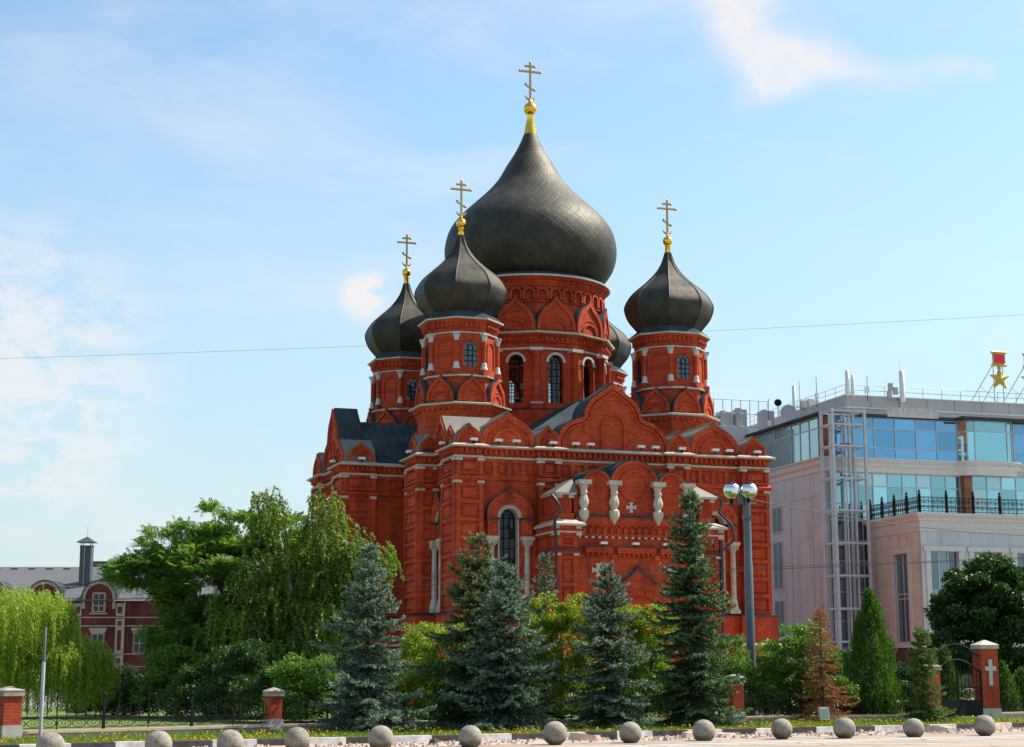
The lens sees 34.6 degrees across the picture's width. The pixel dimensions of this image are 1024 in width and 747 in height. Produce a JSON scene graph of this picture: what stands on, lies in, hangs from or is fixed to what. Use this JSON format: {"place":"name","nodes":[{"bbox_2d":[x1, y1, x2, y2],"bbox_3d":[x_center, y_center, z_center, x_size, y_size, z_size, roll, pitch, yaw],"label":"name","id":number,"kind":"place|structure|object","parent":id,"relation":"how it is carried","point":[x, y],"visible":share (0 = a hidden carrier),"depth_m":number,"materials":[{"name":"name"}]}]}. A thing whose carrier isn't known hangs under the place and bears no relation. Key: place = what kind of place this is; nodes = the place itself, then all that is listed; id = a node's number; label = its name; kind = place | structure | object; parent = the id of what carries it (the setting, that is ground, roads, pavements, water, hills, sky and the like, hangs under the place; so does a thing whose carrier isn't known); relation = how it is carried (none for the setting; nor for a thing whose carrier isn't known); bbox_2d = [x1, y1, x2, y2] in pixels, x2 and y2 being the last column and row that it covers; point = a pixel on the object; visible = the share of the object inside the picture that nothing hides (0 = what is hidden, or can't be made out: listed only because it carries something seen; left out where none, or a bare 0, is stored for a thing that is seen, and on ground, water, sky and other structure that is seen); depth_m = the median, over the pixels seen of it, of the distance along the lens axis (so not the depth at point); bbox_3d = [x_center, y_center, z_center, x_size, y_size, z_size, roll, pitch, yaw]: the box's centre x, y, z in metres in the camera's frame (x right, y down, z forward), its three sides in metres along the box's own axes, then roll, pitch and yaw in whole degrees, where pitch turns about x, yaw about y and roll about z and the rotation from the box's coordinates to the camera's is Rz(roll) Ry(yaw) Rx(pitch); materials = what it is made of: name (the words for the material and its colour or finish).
{"place":"outdoors","nodes":[
{"label":"outdoors","id":0,"kind":"place"},
{"bbox_2d":[0,533,258,687],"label":"brick house","id":1,"kind":"structure","parent":0,"point":[111,621],"depth_m":148.60,"materials":[{"name":"red brick"}]},
{"bbox_2d":[89,592,106,613],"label":"window","id":2,"kind":"structure","parent":1,"relation":"in","point":[97,606],"depth_m":148.48,"materials":[{"name":"white glass"}]},
{"bbox_2d":[89,628,106,652],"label":"window","id":3,"kind":"structure","parent":1,"relation":"in","point":[98,633],"depth_m":148.08,"materials":[{"name":"grey glass"}]},
{"bbox_2d":[131,628,147,652],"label":"window","id":4,"kind":"structure","parent":1,"relation":"in","point":[137,642],"depth_m":147.97,"materials":[{"name":"grey glass"}]},
{"bbox_2d":[22,688,972,706],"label":"paved square","id":5,"kind":"structure","parent":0,"point":[188,697],"depth_m":81.08,"materials":[{"name":"grey concrete"}]},
{"bbox_2d":[306,61,787,689],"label":"cathedral","id":6,"kind":"structure","parent":5,"relation":"on","point":[572,457],"depth_m":130.97,"materials":[{"name":"red brick"}]},
{"bbox_2d":[429,486,440,597],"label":"window","id":7,"kind":"structure","parent":6,"relation":"in","point":[436,508],"depth_m":125.06,"materials":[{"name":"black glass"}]},
{"bbox_2d":[482,462,536,609],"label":"window","id":8,"kind":"structure","parent":6,"relation":"in","point":[509,507],"depth_m":121.66,"materials":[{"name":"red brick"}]},
{"bbox_2d":[689,470,741,613],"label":"window","id":9,"kind":"structure","parent":6,"relation":"in","point":[731,512],"depth_m":126.82,"materials":[{"name":"red brick"}]},
{"bbox_2d":[819,408,874,674],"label":"lift tower","id":10,"kind":"structure","parent":5,"relation":"on","point":[837,575],"depth_m":158.11,"materials":[{"name":"grey metal"}]},
{"bbox_2d":[0,315,1010,358],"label":"cable","id":11,"kind":"object","parent":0,"point":[354,346],"visible":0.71,"depth_m":193.59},
{"bbox_2d":[0,707,1023,746],"bbox_3d":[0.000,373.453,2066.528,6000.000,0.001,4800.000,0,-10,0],"label":"ground","id":12,"kind":"structure","parent":0,"point":[61,714],"depth_m":52.55,"materials":[{"name":"green plant"}]},
{"bbox_2d":[0,686,25,740],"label":"brick pillar","id":13,"kind":"structure","parent":12,"relation":"on","point":[11,698],"depth_m":37.73,"materials":[{"name":"red brick"}]},
{"bbox_2d":[38,627,46,736],"bbox_3d":[-10.900,7.199,38.229,0.090,2.570,0.086,0,-10,0],"label":"thin pole","id":14,"kind":"object","parent":12,"relation":"on","point":[42,689],"visible":0.86,"depth_m":38.18,"materials":[{"name":"metal"}]},
{"bbox_2d":[0,582,122,713],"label":"willow tree","id":15,"kind":"object","parent":12,"relation":"on","point":[71,661],"visible":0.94,"depth_m":55.25,"materials":[{"name":"green plant"}]},
{"bbox_2d":[63,672,119,714],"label":"background shrub","id":16,"kind":"object","parent":12,"relation":"on","point":[91,710],"visible":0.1,"depth_m":58.43,"materials":[{"name":"green plant"}]},
{"bbox_2d":[95,662,144,714],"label":"background shrub","id":17,"kind":"object","parent":12,"relation":"on","point":[126,673],"visible":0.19,"depth_m":58.71,"materials":[{"name":"green plant"}]},
{"bbox_2d":[109,666,169,716],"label":"background shrub","id":18,"kind":"object","parent":12,"relation":"on","point":[126,687],"visible":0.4,"depth_m":56.54,"materials":[{"name":"green plant"}]},
{"bbox_2d":[128,641,206,717],"bbox_3d":[-11.430,10.262,54.949,2.801,2.637,2.069,0,-10,0],"label":"background shrub","id":19,"kind":"object","parent":12,"relation":"on","point":[174,659],"visible":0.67,"depth_m":54.94,"materials":[{"name":"green plant"}]},
{"bbox_2d":[164,644,249,720],"bbox_3d":[-9.779,9.977,53.029,2.675,2.551,2.027,4,-11,-22],"label":"background shrub","id":20,"kind":"object","parent":12,"relation":"on","point":[195,672],"visible":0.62,"depth_m":52.80,"materials":[{"name":"green plant"}]},
{"bbox_2d":[95,498,350,716],"bbox_3d":[-9.931,8.307,57.855,9.541,7.851,5.001,0,-10,0],"label":"acacia tree","id":21,"kind":"object","parent":12,"relation":"on","point":[175,587],"visible":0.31,"depth_m":57.25,"materials":[{"name":"green plant"}]},
{"bbox_2d":[190,638,272,720],"bbox_3d":[-8.861,9.670,52.057,2.549,2.611,2.050,0,-10,0],"label":"background shrub","id":22,"kind":"object","parent":12,"relation":"on","point":[240,651],"visible":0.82,"depth_m":51.88,"materials":[{"name":"green plant"}]},
{"bbox_2d":[224,660,316,721],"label":"background shrub","id":23,"kind":"object","parent":12,"relation":"on","point":[264,681],"visible":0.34,"depth_m":50.95,"materials":[{"name":"green plant"}]},
{"bbox_2d":[262,688,284,731],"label":"brick pillar","id":24,"kind":"structure","parent":12,"relation":"on","point":[273,700],"depth_m":42.60,"materials":[{"name":"red brick"}]},
{"bbox_2d":[191,483,404,712],"bbox_3d":[-7.198,7.634,55.770,7.093,7.944,3.387,0,-10,0],"label":"birch tree","id":25,"kind":"object","parent":12,"relation":"on","point":[279,609],"visible":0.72,"depth_m":55.59,"materials":[{"name":"green plant"}]},
{"bbox_2d":[259,652,341,723],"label":"background shrub","id":26,"kind":"object","parent":12,"relation":"on","point":[294,680],"visible":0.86,"depth_m":49.85,"materials":[{"name":"green plant"}]},
{"bbox_2d":[303,652,351,717],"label":"background shrub","id":27,"kind":"object","parent":12,"relation":"on","point":[335,657],"visible":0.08,"depth_m":51.98,"materials":[{"name":"green plant"}]},
{"bbox_2d":[309,643,386,716],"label":"background shrub","id":28,"kind":"object","parent":12,"relation":"on","point":[345,657],"visible":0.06,"depth_m":50.96,"materials":[{"name":"green plant"}]},
{"bbox_2d":[307,543,436,733],"bbox_3d":[-3.496,7.321,42.750,4.154,5.955,3.343,-4,-11,20],"label":"blue spruce","id":29,"kind":"object","parent":12,"relation":"on","point":[361,696],"visible":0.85,"depth_m":42.51,"materials":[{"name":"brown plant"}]},
{"bbox_2d":[381,621,445,721],"bbox_3d":[-3.023,8.844,48.701,2.365,3.045,1.973,0,-10,0],"label":"rowan bush","id":30,"kind":"object","parent":12,"relation":"on","point":[414,635],"visible":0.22,"depth_m":48.50,"materials":[{"name":"green plant"}]},
{"bbox_2d":[395,609,474,717],"bbox_3d":[-1.815,8.537,47.837,3.250,3.341,2.107,0,-10,0],"label":"rowan bush","id":31,"kind":"object","parent":12,"relation":"on","point":[410,677],"visible":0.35,"depth_m":47.44,"materials":[{"name":"green plant"}]},
{"bbox_2d":[404,529,544,728],"bbox_3d":[-1.011,7.413,45.420,4.068,6.270,4.073,0,-10,0],"label":"green spruce","id":32,"kind":"object","parent":12,"relation":"on","point":[472,578],"visible":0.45,"depth_m":45.06,"materials":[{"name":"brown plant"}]},
{"bbox_2d":[438,558,568,732],"bbox_3d":[-0.236,7.540,43.860,3.407,5.250,4.266,0,-10,0],"label":"blue spruce","id":33,"kind":"object","parent":12,"relation":"on","point":[509,700],"visible":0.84,"depth_m":43.36,"materials":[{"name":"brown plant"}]},
{"bbox_2d":[0,715,1023,743],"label":"grass","id":34,"kind":"structure","parent":12,"relation":"on","point":[317,732],"depth_m":41.31,"materials":[{"name":"green plant"}]},
{"bbox_2d":[0,722,1023,746],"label":"kerb","id":35,"kind":"structure","parent":12,"relation":"on","point":[353,740],"depth_m":37.84,"materials":[{"name":"grey concrete"}]},
{"bbox_2d":[0,715,1023,743],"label":"yellow flowers","id":36,"kind":"object","parent":12,"relation":"on","point":[1010,720],"visible":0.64,"depth_m":40.59,"materials":[{"name":"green plant"}]},
{"bbox_2d":[23,712,1023,739],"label":"wall","id":37,"kind":"structure","parent":12,"relation":"on","point":[138,730],"depth_m":42.07,"materials":[{"name":"grey stone"}]},
{"bbox_2d":[21,688,101,729],"bbox_3d":[-10.745,7.886,38.691,2.436,0.980,0.110,9,-14,-41],"label":"iron fence","id":38,"kind":"object","parent":37,"relation":"on","point":[57,718],"visible":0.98,"depth_m":38.77,"materials":[{"name":"black metal"}]},
{"bbox_2d":[101,687,189,728],"bbox_3d":[-8.945,8.176,40.298,2.436,0.980,0.110,9,-14,-41],"label":"iron fence","id":39,"kind":"object","parent":37,"relation":"on","point":[104,717],"visible":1,"depth_m":40.14,"materials":[{"name":"black metal"}]},
{"bbox_2d":[190,687,267,725],"bbox_3d":[-7.145,8.465,41.906,2.436,0.980,0.110,9,-14,-41],"label":"iron fence","id":40,"kind":"object","parent":37,"relation":"on","point":[192,693],"visible":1,"depth_m":41.72,"materials":[{"name":"black metal"}]},
{"bbox_2d":[283,686,337,723],"bbox_3d":[-5.425,8.697,43.194,1.893,0.980,0.110,6,-12,-30],"label":"iron fence","id":41,"kind":"object","parent":37,"relation":"on","point":[312,714],"visible":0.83,"depth_m":43.20,"materials":[{"name":"black metal"}]},
{"bbox_2d":[402,686,461,721],"bbox_3d":[-2.160,9.033,45.064,1.893,0.980,0.110,6,-12,-30],"label":"iron fence","id":42,"kind":"object","parent":37,"relation":"on","point":[403,703],"visible":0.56,"depth_m":44.92,"materials":[{"name":"black metal"}]},
{"bbox_2d":[744,684,788,715],"bbox_3d":[7.602,9.954,50.182,2.071,0.980,0.110,5,-11,-27],"label":"iron fence","id":43,"kind":"object","parent":37,"relation":"on","point":[762,707],"visible":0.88,"depth_m":50.22,"materials":[{"name":"black metal"}]},
{"bbox_2d":[788,685,842,715],"bbox_3d":[9.437,10.122,51.117,2.071,0.980,0.110,5,-11,-27],"label":"iron fence","id":44,"kind":"object","parent":37,"relation":"on","point":[791,710],"visible":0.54,"depth_m":50.78,"materials":[{"name":"black metal"}]},
{"bbox_2d":[842,684,883,714],"bbox_3d":[11.089,10.269,51.935,1.614,0.980,0.110,5,-11,-25],"label":"iron fence","id":45,"kind":"object","parent":37,"relation":"on","point":[844,709],"visible":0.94,"depth_m":51.81,"materials":[{"name":"black metal"}]},
{"bbox_2d":[1000,683,1023,711],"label":"iron fence","id":46,"kind":"object","parent":37,"relation":"on","point":[1008,704],"visible":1,"depth_m":54.91,"materials":[{"name":"black metal"}]},
{"bbox_2d":[523,551,573,718],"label":"thin spruce","id":47,"kind":"object","parent":12,"relation":"on","point":[541,585],"visible":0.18,"depth_m":48.75,"materials":[{"name":"green plant"}]},
{"bbox_2d":[518,591,609,718],"bbox_3d":[1.547,8.185,47.292,2.942,3.846,2.392,-4,-11,23],"label":"rowan bush","id":48,"kind":"object","parent":12,"relation":"on","point":[553,624],"visible":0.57,"depth_m":47.01,"materials":[{"name":"green plant"}]},
{"bbox_2d":[552,560,655,731],"bbox_3d":[2.478,7.603,44.200,2.877,5.257,3.808,0,-10,0],"label":"blue spruce","id":49,"kind":"object","parent":12,"relation":"on","point":[610,709],"visible":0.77,"depth_m":44.19,"materials":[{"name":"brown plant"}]},
{"bbox_2d":[192,726,1023,746],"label":"gravel verge","id":50,"kind":"structure","parent":12,"relation":"on","point":[651,738],"depth_m":37.54,"materials":[{"name":"grey gravel"}]},
{"bbox_2d":[568,732,601,740],"bbox_3d":[1.681,8.316,37.671,0.813,0.196,0.249,5,-11,-13],"label":"rubble","id":51,"kind":"object","parent":50,"relation":"on","point":[577,736],"visible":0.78,"depth_m":37.56,"materials":[{"name":"beige stone"}]},
{"bbox_2d":[924,726,954,731],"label":"curb","id":52,"kind":"structure","parent":50,"relation":"on","point":[939,728],"depth_m":42.81,"materials":[{"name":"grey concrete"}]},
{"bbox_2d":[597,602,683,717],"bbox_3d":[3.941,8.640,49.267,2.932,3.642,2.127,0,-10,0],"label":"rowan bush","id":53,"kind":"object","parent":12,"relation":"on","point":[642,635],"visible":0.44,"depth_m":49.08,"materials":[{"name":"green plant"}]},
{"bbox_2d":[639,652,686,717],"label":"background shrub","id":54,"kind":"object","parent":12,"relation":"on","point":[665,658],"visible":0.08,"depth_m":52.93,"materials":[{"name":"green plant"}]},
{"bbox_2d":[632,489,766,727],"bbox_3d":[4.992,6.864,46.367,4.270,7.344,3.316,0,-10,0],"label":"green spruce","id":55,"kind":"object","parent":12,"relation":"on","point":[681,676],"visible":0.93,"depth_m":45.99,"materials":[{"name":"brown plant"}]},
{"bbox_2d":[724,674,745,721],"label":"brick pillar","id":56,"kind":"structure","parent":12,"relation":"on","point":[737,701],"depth_m":49.58,"materials":[{"name":"red brick"}]},
{"bbox_2d":[703,633,770,712],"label":"rowan bush","id":57,"kind":"object","parent":12,"relation":"on","point":[744,670],"visible":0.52,"depth_m":52.37,"materials":[{"name":"green plant"}]},
{"bbox_2d":[723,482,757,715],"bbox_3d":[7.535,7.387,53.764,1.121,7.700,0.756,0,-10,0],"label":"street lamp","id":58,"kind":"object","parent":12,"relation":"on","point":[745,494],"visible":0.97,"depth_m":54.05,"materials":[{"name":"metal"}]},
{"bbox_2d":[750,499,1023,535],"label":"cable","id":59,"kind":"object","parent":58,"relation":"attached to","point":[884,522],"visible":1,"depth_m":56.71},
{"bbox_2d":[757,655,802,715],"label":"background shrub","id":60,"kind":"object","parent":12,"relation":"on","point":[787,680],"visible":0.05,"depth_m":55.81,"materials":[{"name":"green plant"}]},
{"bbox_2d":[751,618,859,714],"bbox_3d":[9.292,9.372,52.280,3.516,3.273,2.624,0,-10,0],"label":"green shrub","id":61,"kind":"object","parent":12,"relation":"on","point":[779,673],"visible":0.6,"depth_m":51.89,"materials":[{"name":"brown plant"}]},
{"bbox_2d":[818,707,829,721],"bbox_3d":[9.213,10.110,48.567,0.303,0.500,0.208,2,-10,-10],"label":"ground floodlight","id":62,"kind":"object","parent":12,"relation":"on","point":[824,714],"visible":0.88,"depth_m":48.49,"materials":[{"name":"white plastic"}]},
{"bbox_2d":[788,604,861,722],"bbox_3d":[9.361,9.024,50.672,2.456,3.973,2.116,0,-10,0],"label":"dead spruce","id":63,"kind":"object","parent":12,"relation":"on","point":[822,685],"visible":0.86,"depth_m":50.39,"materials":[{"name":"brown plant"}]},
{"bbox_2d":[840,587,906,717],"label":"thuja","id":64,"kind":"object","parent":12,"relation":"on","point":[870,617],"visible":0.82,"depth_m":52.75,"materials":[{"name":"green plant"}]},
{"bbox_2d":[875,663,923,713],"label":"background shrub","id":65,"kind":"object","parent":12,"relation":"on","point":[903,671],"visible":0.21,"depth_m":58.66,"materials":[{"name":"green plant"}]},
{"bbox_2d":[895,624,958,722],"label":"young spruce","id":66,"kind":"object","parent":12,"relation":"on","point":[924,706],"visible":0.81,"depth_m":49.67,"materials":[{"name":"green plant"}]},
{"bbox_2d":[917,664,941,716],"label":"brick pillar","id":67,"kind":"structure","parent":12,"relation":"on","point":[938,668],"depth_m":52.50,"materials":[{"name":"red brick"}]},
{"bbox_2d":[936,644,964,716],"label":"thuja","id":68,"kind":"object","parent":12,"relation":"on","point":[943,658],"visible":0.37,"depth_m":56.34,"materials":[{"name":"green plant"}]},
{"bbox_2d":[923,551,1023,675],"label":"chestnut tree","id":69,"kind":"object","parent":12,"relation":"on","point":[988,606],"visible":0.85,"depth_m":60.47,"materials":[{"name":"green plant"}]},
{"bbox_2d":[970,640,1001,718],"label":"brick pillar","id":70,"kind":"structure","parent":12,"relation":"on","point":[986,663],"depth_m":54.41,"materials":[{"name":"red brick"}]},
{"bbox_2d":[931,641,982,716],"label":"iron gate","id":71,"kind":"structure","parent":70,"relation":"attached to","point":[969,707],"depth_m":53.78,"materials":[{"name":"black metal"}]},
{"bbox_2d":[998,659,1022,711],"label":"thuja","id":72,"kind":"object","parent":12,"relation":"on","point":[1004,675],"visible":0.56,"depth_m":56.34,"materials":[{"name":"green plant"}]},
{"bbox_2d":[1011,666,1023,711],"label":"thuja","id":73,"kind":"object","parent":12,"relation":"on","point":[1018,675],"visible":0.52,"depth_m":57.00,"materials":[{"name":"green plant"}]},
{"bbox_2d":[0,0,1023,566],"label":"sky","id":74,"kind":"structure","parent":0,"point":[201,178],"materials":[{"name":"blue"}]},
{"bbox_2d":[436,732,1023,746],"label":"road","id":75,"kind":"structure","parent":0,"point":[999,739],"depth_m":36.60,"materials":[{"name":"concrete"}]},
{"bbox_2d":[36,732,64,746],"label":"ball bollard","id":76,"kind":"object","parent":75,"relation":"on","point":[50,739],"visible":1,"depth_m":29.41,"materials":[{"name":"stone"}]},
{"bbox_2d":[145,731,171,746],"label":"ball bollard","id":77,"kind":"object","parent":75,"relation":"on","point":[158,739],"visible":1,"depth_m":30.66,"materials":[{"name":"stone"}]},
{"bbox_2d":[217,729,243,746],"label":"ball bollard","id":78,"kind":"object","parent":75,"relation":"on","point":[230,738],"visible":1,"depth_m":31.46,"materials":[{"name":"stone"}]},
{"bbox_2d":[284,727,309,746],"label":"ball bollard","id":79,"kind":"object","parent":75,"relation":"on","point":[297,736],"visible":1,"depth_m":32.33,"materials":[{"name":"stone"}]},
{"bbox_2d":[368,725,393,746],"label":"ball bollard","id":80,"kind":"object","parent":75,"relation":"on","point":[380,736],"visible":1,"depth_m":33.22,"materials":[{"name":"stone"}]},
{"bbox_2d":[458,725,481,746],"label":"ball bollard","id":81,"kind":"object","parent":75,"relation":"on","point":[469,735],"visible":1,"depth_m":34.38,"materials":[{"name":"stone"}]},
{"bbox_2d":[543,721,566,744],"bbox_3d":[0.930,7.774,35.567,0.526,0.514,0.526,0,-8,3],"label":"ball bollard","id":82,"kind":"object","parent":75,"relation":"on","point":[554,732],"visible":0.97,"depth_m":35.38,"materials":[{"name":"stone"}]},
{"bbox_2d":[619,722,641,742],"bbox_3d":[2.624,7.968,36.488,0.499,0.488,0.499,-6,-14,18],"label":"ball bollard","id":83,"kind":"object","parent":75,"relation":"on","point":[630,732],"visible":0.94,"depth_m":36.31,"materials":[{"name":"stone"}]},
{"bbox_2d":[692,720,714,740],"bbox_3d":[4.386,8.173,37.616,0.528,0.516,0.528,-4,-9,34],"label":"ball bollard","id":84,"kind":"object","parent":75,"relation":"on","point":[703,730],"visible":0.85,"depth_m":37.42,"materials":[{"name":"stone"}]},
{"bbox_2d":[771,718,792,738],"bbox_3d":[6.303,8.306,38.445,0.498,0.487,0.498,8,-16,-40],"label":"ball bollard","id":85,"kind":"object","parent":75,"relation":"on","point":[781,728],"visible":1,"depth_m":38.27,"materials":[{"name":"stone"}]},
{"bbox_2d":[591,735,1023,746],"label":"road markings","id":86,"kind":"object","parent":75,"relation":"on","point":[811,742],"visible":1,"depth_m":36.51,"materials":[{"name":"paint"}]},
{"bbox_2d":[833,717,855,737],"bbox_3d":[7.861,8.391,38.918,0.528,0.517,0.528,4,-8,-25],"label":"ball bollard","id":87,"kind":"object","parent":75,"relation":"on","point":[844,727],"visible":0.9,"depth_m":38.73,"materials":[{"name":"stone"}]},
{"bbox_2d":[903,718,924,736],"bbox_3d":[9.698,8.564,39.711,0.498,0.487,0.498,-1,-13,-10],"label":"ball bollard","id":88,"kind":"object","parent":75,"relation":"on","point":[913,727],"visible":0.85,"depth_m":39.53,"materials":[{"name":"stone"}]},
{"bbox_2d":[973,715,995,735],"bbox_3d":[11.590,8.636,40.359,0.528,0.516,0.528,-1,-10,6],"label":"ball bollard","id":89,"kind":"object","parent":75,"relation":"on","point":[984,725],"visible":0.95,"depth_m":40.18,"materials":[{"name":"stone"}]},
{"bbox_2d":[711,384,1023,686],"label":"modern building","id":90,"kind":"structure","parent":0,"point":[948,465],"depth_m":163.59,"materials":[{"name":"purple paint"}]},
{"bbox_2d":[773,507,781,532],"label":"window","id":91,"kind":"structure","parent":90,"relation":"in","point":[777,527],"depth_m":170.15,"materials":[{"name":"grey glass"}]},
{"bbox_2d":[774,542,782,588],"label":"window","id":92,"kind":"structure","parent":90,"relation":"in","point":[778,573],"depth_m":169.32,"materials":[{"name":"grey glass"}]},
{"bbox_2d":[775,601,784,638],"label":"window","id":93,"kind":"structure","parent":90,"relation":"in","point":[779,606],"depth_m":168.29,"materials":[{"name":"grey glass"}]},
{"bbox_2d":[780,405,795,420],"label":"satellite dish","id":94,"kind":"object","parent":90,"relation":"on","point":[787,411],"visible":0.9,"depth_m":172.05,"materials":[{"name":"grey metal"}]},
{"bbox_2d":[792,381,818,418],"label":"antenna mast","id":95,"kind":"object","parent":90,"relation":"on","point":[803,403],"visible":0.61,"depth_m":174.50,"materials":[{"name":"grey metal"}]},
{"bbox_2d":[845,370,854,407],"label":"antenna mast","id":96,"kind":"object","parent":90,"relation":"on","point":[847,389],"visible":1,"depth_m":165.94,"materials":[{"name":"grey metal"}]},
{"bbox_2d":[887,365,904,407],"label":"antenna mast","id":97,"kind":"object","parent":90,"relation":"on","point":[891,388],"visible":0.94,"depth_m":167.29,"materials":[{"name":"grey metal"}]},
{"bbox_2d":[896,553,909,641],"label":"pavilion window","id":98,"kind":"structure","parent":90,"relation":"in","point":[901,569],"depth_m":154.32,"materials":[{"name":"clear glass"}]},
{"bbox_2d":[931,551,957,633],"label":"pavilion window","id":99,"kind":"structure","parent":90,"relation":"in","point":[938,568],"depth_m":151.78,"materials":[{"name":"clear glass"}]},
{"bbox_2d":[956,420,1014,461],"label":"bay window","id":100,"kind":"structure","parent":90,"relation":"in","point":[976,440],"depth_m":165.48,"materials":[{"name":"teal glass"}]},
{"bbox_2d":[971,351,1008,401],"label":"star emblem","id":101,"kind":"object","parent":90,"relation":"on","point":[998,359],"visible":0.95,"depth_m":172.23,"materials":[{"name":"gold metal"}]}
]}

